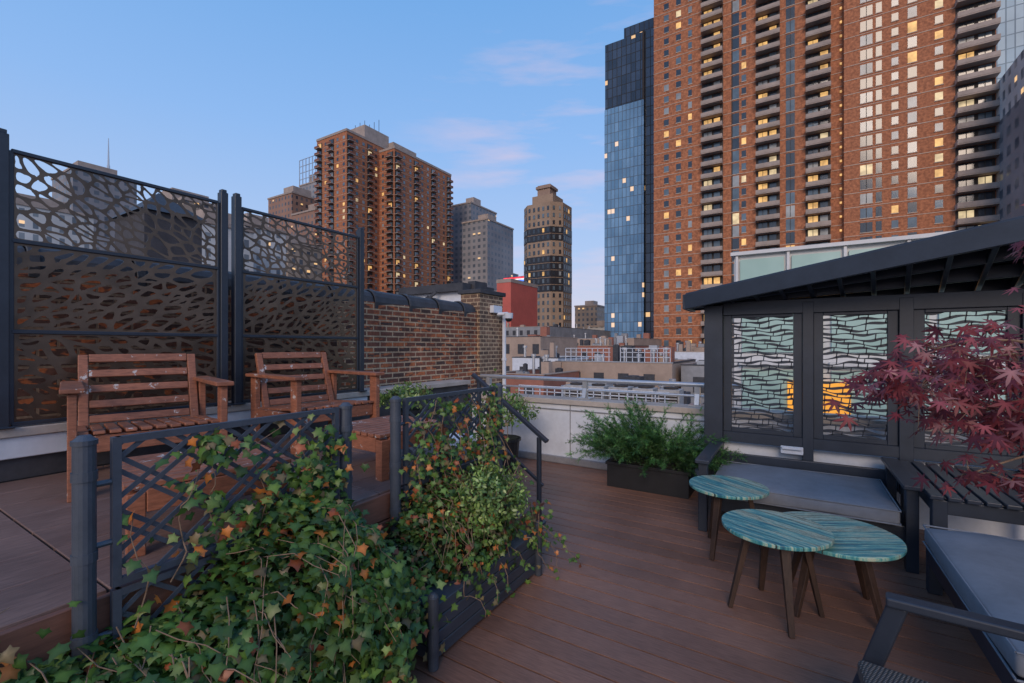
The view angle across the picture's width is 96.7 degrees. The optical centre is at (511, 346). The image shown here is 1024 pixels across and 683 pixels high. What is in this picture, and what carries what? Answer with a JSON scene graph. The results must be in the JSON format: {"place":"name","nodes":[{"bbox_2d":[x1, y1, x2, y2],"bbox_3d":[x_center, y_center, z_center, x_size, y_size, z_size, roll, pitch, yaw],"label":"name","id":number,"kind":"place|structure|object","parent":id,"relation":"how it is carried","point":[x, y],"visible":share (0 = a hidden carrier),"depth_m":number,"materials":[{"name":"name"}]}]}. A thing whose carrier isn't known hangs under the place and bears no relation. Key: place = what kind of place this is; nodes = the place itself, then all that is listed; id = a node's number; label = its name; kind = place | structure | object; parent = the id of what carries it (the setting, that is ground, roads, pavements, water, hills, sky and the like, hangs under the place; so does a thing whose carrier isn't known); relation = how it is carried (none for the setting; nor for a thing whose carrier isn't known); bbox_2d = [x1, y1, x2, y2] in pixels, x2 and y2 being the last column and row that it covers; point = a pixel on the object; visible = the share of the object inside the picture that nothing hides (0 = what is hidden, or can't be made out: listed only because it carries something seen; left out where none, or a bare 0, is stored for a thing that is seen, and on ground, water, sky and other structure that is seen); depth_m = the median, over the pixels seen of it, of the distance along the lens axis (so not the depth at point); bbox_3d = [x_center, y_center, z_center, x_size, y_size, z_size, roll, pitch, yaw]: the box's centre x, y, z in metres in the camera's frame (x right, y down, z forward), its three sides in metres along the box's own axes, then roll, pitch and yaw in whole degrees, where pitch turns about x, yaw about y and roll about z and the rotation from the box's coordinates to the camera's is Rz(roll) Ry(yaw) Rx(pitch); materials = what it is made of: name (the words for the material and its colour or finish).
{"place":"outdoors","nodes":[
{"label":"outdoors","id":0,"kind":"place"},
{"bbox_2d":[16,193,93,248],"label":"white office building","id":1,"kind":"structure","parent":0,"point":[23,222],"depth_m":116.04,"materials":[{"name":"concrete"}]},
{"bbox_2d":[113,193,205,263],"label":"dark hip roofed building","id":2,"kind":"structure","parent":0,"point":[157,244],"depth_m":63.78,"materials":[{"name":"stone"}]},
{"bbox_2d":[196,208,255,271],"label":"pale office building","id":3,"kind":"structure","parent":0,"point":[248,242],"depth_m":90.17,"materials":[{"name":"concrete"}]},
{"bbox_2d":[16,246,505,430],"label":"old brick wall","id":4,"kind":"structure","parent":0,"point":[412,339],"depth_m":5.09,"materials":[{"name":"brown brick"}]},
{"bbox_2d":[490,305,512,321],"bbox_3d":[-0.157,-0.550,7.707,0.353,0.280,0.250,0,0,32],"label":"security camera","id":5,"kind":"object","parent":4,"relation":"attached to","point":[499,312],"visible":1,"depth_m":7.68,"materials":[{"name":"white paint"}]},
{"bbox_2d":[502,316,506,392],"bbox_3d":[-0.138,0.750,7.960,0.086,2.600,0.090,0,0,32],"label":"drainpipe","id":6,"kind":"object","parent":4,"relation":"attached to","point":[504,359],"visible":0.5,"depth_m":7.93,"materials":[{"name":"white metal"}]},
{"bbox_2d":[244,213,286,274],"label":"white office building","id":7,"kind":"structure","parent":0,"point":[278,239],"depth_m":108.29,"materials":[{"name":"concrete"}]},
{"bbox_2d":[267,186,316,233],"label":"brown apartment building","id":8,"kind":"structure","parent":0,"point":[289,201],"depth_m":222.78,"materials":[{"name":"concrete"}]},
{"bbox_2d":[286,234,322,280],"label":"beige apartment building","id":9,"kind":"structure","parent":0,"point":[300,261],"depth_m":147.01,"materials":[{"name":"brick"}]},
{"bbox_2d":[0,0,653,327],"label":"sky","id":10,"kind":"structure","parent":0,"point":[506,98],"materials":[{"name":"blue"}]},
{"bbox_2d":[399,281,493,301],"bbox_3d":[-3.400,2.000,12.002,5.600,7.100,2.450,0,0,32],"label":"white roof bulkhead","id":11,"kind":"object","parent":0,"point":[447,292],"visible":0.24,"depth_m":10.95,"materials":[{"name":"paint"}]},
{"bbox_2d":[462,214,513,290],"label":"gray office tower","id":12,"kind":"structure","parent":0,"point":[487,248],"depth_m":236.64,"materials":[{"name":"concrete"}]},
{"bbox_2d":[503,276,523,280],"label":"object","id":13,"kind":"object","parent":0,"point":[520,278],"depth_m":197.86,"materials":[{"name":"red"}]},
{"bbox_2d":[496,278,537,326],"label":"red walled building","id":14,"kind":"structure","parent":0,"point":[520,301],"depth_m":127.48,"materials":[{"name":"concrete"}]},
{"bbox_2d":[506,326,576,370],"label":"tan building","id":15,"kind":"structure","parent":0,"point":[535,343],"depth_m":51.75,"materials":[{"name":"paint"}]},
{"bbox_2d":[506,354,579,394],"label":"brick building","id":16,"kind":"structure","parent":0,"point":[547,368],"depth_m":32.53,"materials":[{"name":"beige brick"}]},
{"bbox_2d":[512,342,588,370],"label":"white building","id":17,"kind":"structure","parent":0,"point":[519,362],"depth_m":41.97,"materials":[{"name":"beige paint"}]},
{"bbox_2d":[506,322,610,337],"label":"gray building","id":18,"kind":"structure","parent":0,"point":[556,330],"depth_m":106.71,"materials":[{"name":"beige paint"}]},
{"bbox_2d":[586,320,604,330],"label":"white apartment building","id":19,"kind":"structure","parent":0,"point":[600,325],"depth_m":200.92,"materials":[{"name":"concrete"}]},
{"bbox_2d":[577,335,648,358],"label":"brick building","id":20,"kind":"structure","parent":0,"point":[620,340],"depth_m":64.82,"materials":[{"name":"beige paint"}]},
{"bbox_2d":[573,333,661,346],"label":"tan building","id":21,"kind":"structure","parent":0,"point":[645,340],"depth_m":88.18,"materials":[{"name":"paint"}]},
{"bbox_2d":[550,375,703,403],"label":"gray building","id":22,"kind":"structure","parent":0,"point":[688,400],"depth_m":26.88,"materials":[{"name":"beige paint"}]},
{"bbox_2d":[519,348,670,402],"bbox_3d":[5.879,1.665,29.044,8.166,3.070,12.889,0,0,20],"label":"white roof railing","id":23,"kind":"object","parent":22,"relation":"on","point":[597,356],"visible":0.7,"depth_m":32.20,"materials":[{"name":"metal"}]},
{"bbox_2d":[564,382,683,403],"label":"rooftop cooling units","id":24,"kind":"object","parent":22,"relation":"on","point":[672,399],"visible":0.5,"depth_m":23.08,"materials":[{"name":"paint"}]},
{"bbox_2d":[561,344,695,388],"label":"tan building","id":25,"kind":"structure","parent":0,"point":[611,366],"depth_m":34.66,"materials":[{"name":"paint"}]},
{"bbox_2d":[605,17,653,338],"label":"glass skyscraper","id":26,"kind":"structure","parent":0,"point":[629,183],"depth_m":150.99,"materials":[{"name":"blue glass"}]},
{"bbox_2d":[649,340,703,361],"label":"white building","id":27,"kind":"structure","parent":0,"point":[690,350],"depth_m":54.56,"materials":[{"name":"beige paint"}]},
{"bbox_2d":[680,346,733,406],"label":"gray building","id":28,"kind":"structure","parent":0,"point":[692,372],"depth_m":32.13,"materials":[{"name":"beige paint"}]},
{"bbox_2d":[996,49,1023,220],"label":"curved office building","id":29,"kind":"structure","parent":0,"point":[1010,146],"depth_m":73.47,"materials":[{"name":"glass"}]},
{"bbox_2d":[996,0,1023,83],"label":"glass skyscraper","id":30,"kind":"structure","parent":0,"point":[1010,29],"depth_m":105.25,"materials":[{"name":"glass"}]},
{"label":"ground","id":31,"kind":"structure","parent":0,"visible":0},
{"bbox_2d":[51,160,136,251],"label":"gray office tower","id":32,"kind":"structure","parent":31,"relation":"on","point":[78,187],"depth_m":182.29,"materials":[{"name":"concrete"}]},
{"bbox_2d":[107,138,109,167],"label":"spired skyscraper","id":33,"kind":"structure","parent":31,"relation":"on","point":[108,163],"depth_m":599.51,"materials":[{"name":"metal"}]},
{"bbox_2d":[162,187,215,212],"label":"beige apartment building","id":34,"kind":"structure","parent":31,"relation":"on","point":[178,197],"depth_m":135.81,"materials":[{"name":"concrete"}]},
{"bbox_2d":[291,203,316,244],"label":"brown apartment building","id":35,"kind":"structure","parent":31,"relation":"on","point":[307,216],"depth_m":212.28,"materials":[{"name":"concrete"}]},
{"bbox_2d":[299,155,316,197],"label":"lattice crowned tower","id":36,"kind":"structure","parent":31,"relation":"on","point":[310,184],"depth_m":275.65,"materials":[{"name":"metal"}]},
{"bbox_2d":[314,124,452,293],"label":"brick apartment tower","id":37,"kind":"structure","parent":31,"relation":"on","point":[393,200],"depth_m":201.35,"materials":[{"name":"brown brick"}]},
{"bbox_2d":[451,197,496,282],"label":"gray office tower","id":38,"kind":"structure","parent":31,"relation":"on","point":[471,208],"depth_m":253.84,"materials":[{"name":"concrete"}]},
{"bbox_2d":[524,184,571,327],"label":"art deco apartment tower","id":39,"kind":"structure","parent":31,"relation":"on","point":[548,241],"depth_m":172.91,"materials":[{"name":"beige stone"}]},
{"bbox_2d":[574,301,604,328],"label":"beige apartment building","id":40,"kind":"structure","parent":31,"relation":"on","point":[590,313],"depth_m":257.13,"materials":[{"name":"concrete"}]},
{"bbox_2d":[654,0,1000,347],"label":"brick apartment tower","id":41,"kind":"structure","parent":31,"relation":"on","point":[783,123],"depth_m":94.09,"materials":[{"name":"brown brick"}]},
{"bbox_2d":[730,230,1004,422],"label":"frosted glass building","id":42,"kind":"structure","parent":31,"relation":"on","point":[751,264],"depth_m":7.47,"materials":[{"name":"white glass"}]},
{"bbox_3d":[1.038,1.741,1.586,8.500,0.318,7.190,0,0,32],"label":"roof slab","id":43,"kind":"object","parent":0,"visible":0},
{"bbox_2d":[386,457,1001,682],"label":"deck floor","id":44,"kind":"structure","parent":43,"relation":"on","point":[641,594],"depth_m":2.61,"materials":[{"name":"brown wood"}]},
{"bbox_2d":[0,379,470,482],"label":"parapet","id":45,"kind":"structure","parent":44,"relation":"on","point":[32,451],"depth_m":2.99,"materials":[{"name":"concrete"}]},
{"bbox_2d":[0,128,232,429],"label":"decorative privacy screen","id":46,"kind":"object","parent":45,"relation":"on","point":[11,292],"visible":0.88,"depth_m":3.13,"materials":[{"name":"black metal"}]},
{"bbox_2d":[228,193,366,404],"bbox_3d":[-2.028,-0.407,4.485,0.115,1.815,1.420,0,0,32],"label":"decorative privacy screen","id":47,"kind":"object","parent":45,"relation":"on","point":[239,326],"visible":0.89,"depth_m":4.33,"materials":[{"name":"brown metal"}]},
{"bbox_2d":[0,433,487,671],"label":"terrace retaining wall","id":48,"kind":"structure","parent":44,"relation":"on","point":[25,638],"depth_m":1.51,"materials":[{"name":"brown wood"}]},
{"bbox_2d":[0,427,469,630],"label":"raised terrace floor","id":49,"kind":"structure","parent":48,"relation":"on","point":[35,545],"depth_m":2.03,"materials":[{"name":"brown wood"}]},
{"bbox_2d":[59,353,233,502],"bbox_3d":[-2.355,0.442,2.938,0.800,0.777,0.815,0,0,-44],"label":"wooden armchair","id":50,"kind":"object","parent":49,"relation":"on","point":[195,385],"visible":0.82,"depth_m":3.02,"materials":[{"name":"brown wood"}]},
{"bbox_2d":[122,441,290,558],"bbox_3d":[-1.492,0.686,2.191,0.620,0.288,0.600,0,0,-44],"label":"wooden ottoman","id":51,"kind":"object","parent":49,"relation":"on","point":[150,499],"visible":0.26,"depth_m":1.97,"materials":[{"name":"brown wood"}]},
{"bbox_2d":[245,352,384,457],"bbox_3d":[-1.670,0.442,3.876,0.815,0.777,0.800,0,0,37],"label":"wooden armchair","id":52,"kind":"object","parent":49,"relation":"on","point":[260,378],"visible":0.87,"depth_m":3.89,"materials":[{"name":"brown wood"}]},
{"bbox_2d":[325,415,449,481],"bbox_3d":[-0.866,0.686,3.203,0.600,0.288,0.620,0,0,36],"label":"wooden ottoman","id":53,"kind":"object","parent":49,"relation":"on","point":[370,433],"visible":0.34,"depth_m":2.90,"materials":[{"name":"brown wood"}]},
{"bbox_2d":[380,381,438,417],"bbox_3d":[-1.075,0.588,4.579,0.646,0.485,0.700,0,0,32],"label":"potted shrub","id":54,"kind":"object","parent":49,"relation":"on","point":[397,391],"visible":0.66,"depth_m":4.48,"materials":[{"name":"green plant"}]},
{"bbox_2d":[70,383,502,675],"bbox_3d":[-0.736,0.917,2.482,0.068,1.265,2.478,0,0,32],"label":"lattice railing","id":55,"kind":"object","parent":44,"relation":"on","point":[85,484],"visible":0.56,"depth_m":1.64,"materials":[{"name":"metal"}]},
{"bbox_2d":[413,520,541,672],"bbox_3d":[-0.266,1.367,2.738,0.441,0.366,1.112,0,0,32],"label":"long planter box","id":56,"kind":"object","parent":44,"relation":"on","point":[465,617],"visible":0.44,"depth_m":2.46,"materials":[{"name":"plastic"}]},
{"bbox_2d":[383,368,581,616],"bbox_3d":[-0.171,0.864,2.856,0.806,1.403,1.292,0,0,32],"label":"ivy plant","id":57,"kind":"object","parent":56,"relation":"in","point":[424,533],"visible":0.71,"depth_m":2.68,"materials":[{"name":"green plant"}]},
{"bbox_2d":[444,454,530,535],"bbox_3d":[-0.157,0.903,2.853,0.597,0.447,0.605,0,0,-15],"label":"variegated shrub","id":58,"kind":"object","parent":56,"relation":"in","point":[496,484],"visible":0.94,"depth_m":2.71,"materials":[{"name":"green plant"}]},
{"bbox_2d":[463,388,540,474],"bbox_3d":[-0.125,1.023,5.647,0.942,1.054,0.957,0,0,32],"label":"potted shrub","id":59,"kind":"object","parent":44,"relation":"on","point":[513,442],"visible":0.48,"depth_m":5.51,"materials":[{"name":"green plant"}]},
{"bbox_2d":[503,475,543,530],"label":"deck stairs","id":60,"kind":"structure","parent":44,"relation":"on","point":[528,508],"depth_m":3.90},
{"bbox_2d":[471,373,548,524],"bbox_3d":[-0.034,0.905,4.170,0.814,1.291,0.120,0,0,32],"label":"stair handrail","id":61,"kind":"object","parent":60,"relation":"on","point":[541,437],"visible":0.51,"depth_m":4.02,"materials":[{"name":"black metal"}]},
{"bbox_2d":[565,395,748,498],"bbox_3d":[1.541,1.043,4.986,2.057,1.013,1.415,0,0,32],"label":"juniper planter","id":62,"kind":"object","parent":44,"relation":"on","point":[637,461],"visible":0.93,"depth_m":4.81,"materials":[{"name":"green plant"}]},
{"bbox_2d":[689,475,769,560],"bbox_3d":[1.633,1.301,3.444,0.550,0.502,0.550,0,0,32],"label":"round side table","id":63,"kind":"object","parent":44,"relation":"on","point":[717,488],"visible":0.96,"depth_m":3.35,"materials":[{"name":"paint"}]},
{"bbox_2d":[721,509,834,638],"bbox_3d":[1.536,1.301,2.658,0.570,0.502,0.570,0,0,32],"label":"round side table","id":64,"kind":"object","parent":44,"relation":"on","point":[785,534],"visible":1,"depth_m":2.60,"materials":[{"name":"paint"}]},
{"bbox_2d":[695,440,923,573],"bbox_3d":[2.388,1.248,3.819,1.450,0.605,0.971,0,0,32],"label":"outdoor sofa","id":65,"kind":"object","parent":44,"relation":"on","point":[868,495],"visible":0.77,"depth_m":3.57,"materials":[{"name":"grey paint"}]},
{"bbox_2d":[783,511,906,621],"bbox_3d":[1.903,1.326,2.701,0.670,0.452,0.670,0,0,32],"label":"round side table","id":66,"kind":"object","parent":44,"relation":"on","point":[863,545],"visible":0.65,"depth_m":2.60,"materials":[{"name":"paint"}]},
{"bbox_2d":[683,215,1023,493],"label":"pergola","id":67,"kind":"object","parent":44,"relation":"on","point":[906,287],"visible":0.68,"depth_m":3.96,"materials":[{"name":"grey paint"}]},
{"bbox_2d":[724,441,1023,539],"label":"bench back wall","id":68,"kind":"structure","parent":44,"relation":"on","point":[1015,531],"depth_m":3.94,"materials":[{"name":"white paint"}]},
{"bbox_2d":[781,445,802,454],"bbox_3d":[2.604,0.970,4.236,0.180,0.070,0.045,0,0,32],"label":"wall light fixture","id":69,"kind":"object","parent":68,"relation":"attached to","point":[792,450],"depth_m":4.23,"materials":[{"name":"white paint"}]},
{"bbox_2d":[822,204,1023,501],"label":"japanese maple tree","id":70,"kind":"object","parent":44,"relation":"on","point":[1007,433],"visible":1,"depth_m":1.86,"materials":[{"name":"red plant"}]},
{"bbox_2d":[852,592,1023,682],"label":"wicker armchair","id":71,"kind":"object","parent":44,"relation":"on","point":[871,668],"visible":1,"depth_m":1.60,"materials":[{"name":"grey paint"}]},
{"bbox_2d":[899,460,1023,589],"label":"slatted side table","id":72,"kind":"object","parent":44,"relation":"on","point":[942,508],"visible":0.64,"depth_m":2.90,"materials":[{"name":"grey paint"}]},
{"bbox_2d":[923,524,1023,682],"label":"outdoor sofa","id":73,"kind":"object","parent":44,"relation":"on","point":[979,573],"visible":0.96,"depth_m":2.22,"materials":[{"name":"fabric"}]},
{"bbox_3d":[-1.225,1.372,1.185,0.441,0.356,1.982,0,0,32],"label":"long planter box","id":74,"kind":"object","parent":44,"relation":"on","visible":0},
{"bbox_2d":[0,413,458,682],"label":"ivy plant","id":75,"kind":"object","parent":74,"relation":"in","point":[317,588],"visible":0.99,"depth_m":1.71,"materials":[{"name":"green plant"}]},
{"bbox_2d":[471,393,980,476],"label":"rooftop parapet","id":76,"kind":"structure","parent":43,"relation":"on","point":[557,421],"depth_m":5.88,"materials":[{"name":"white paint"}]},
{"bbox_2d":[480,374,740,406],"bbox_3d":[1.039,0.560,6.011,3.550,0.276,0.160,0,0,32],"label":"guard rail","id":77,"kind":"object","parent":76,"relation":"on","point":[697,395],"visible":0.78,"depth_m":5.89,"materials":[{"name":"metal"}]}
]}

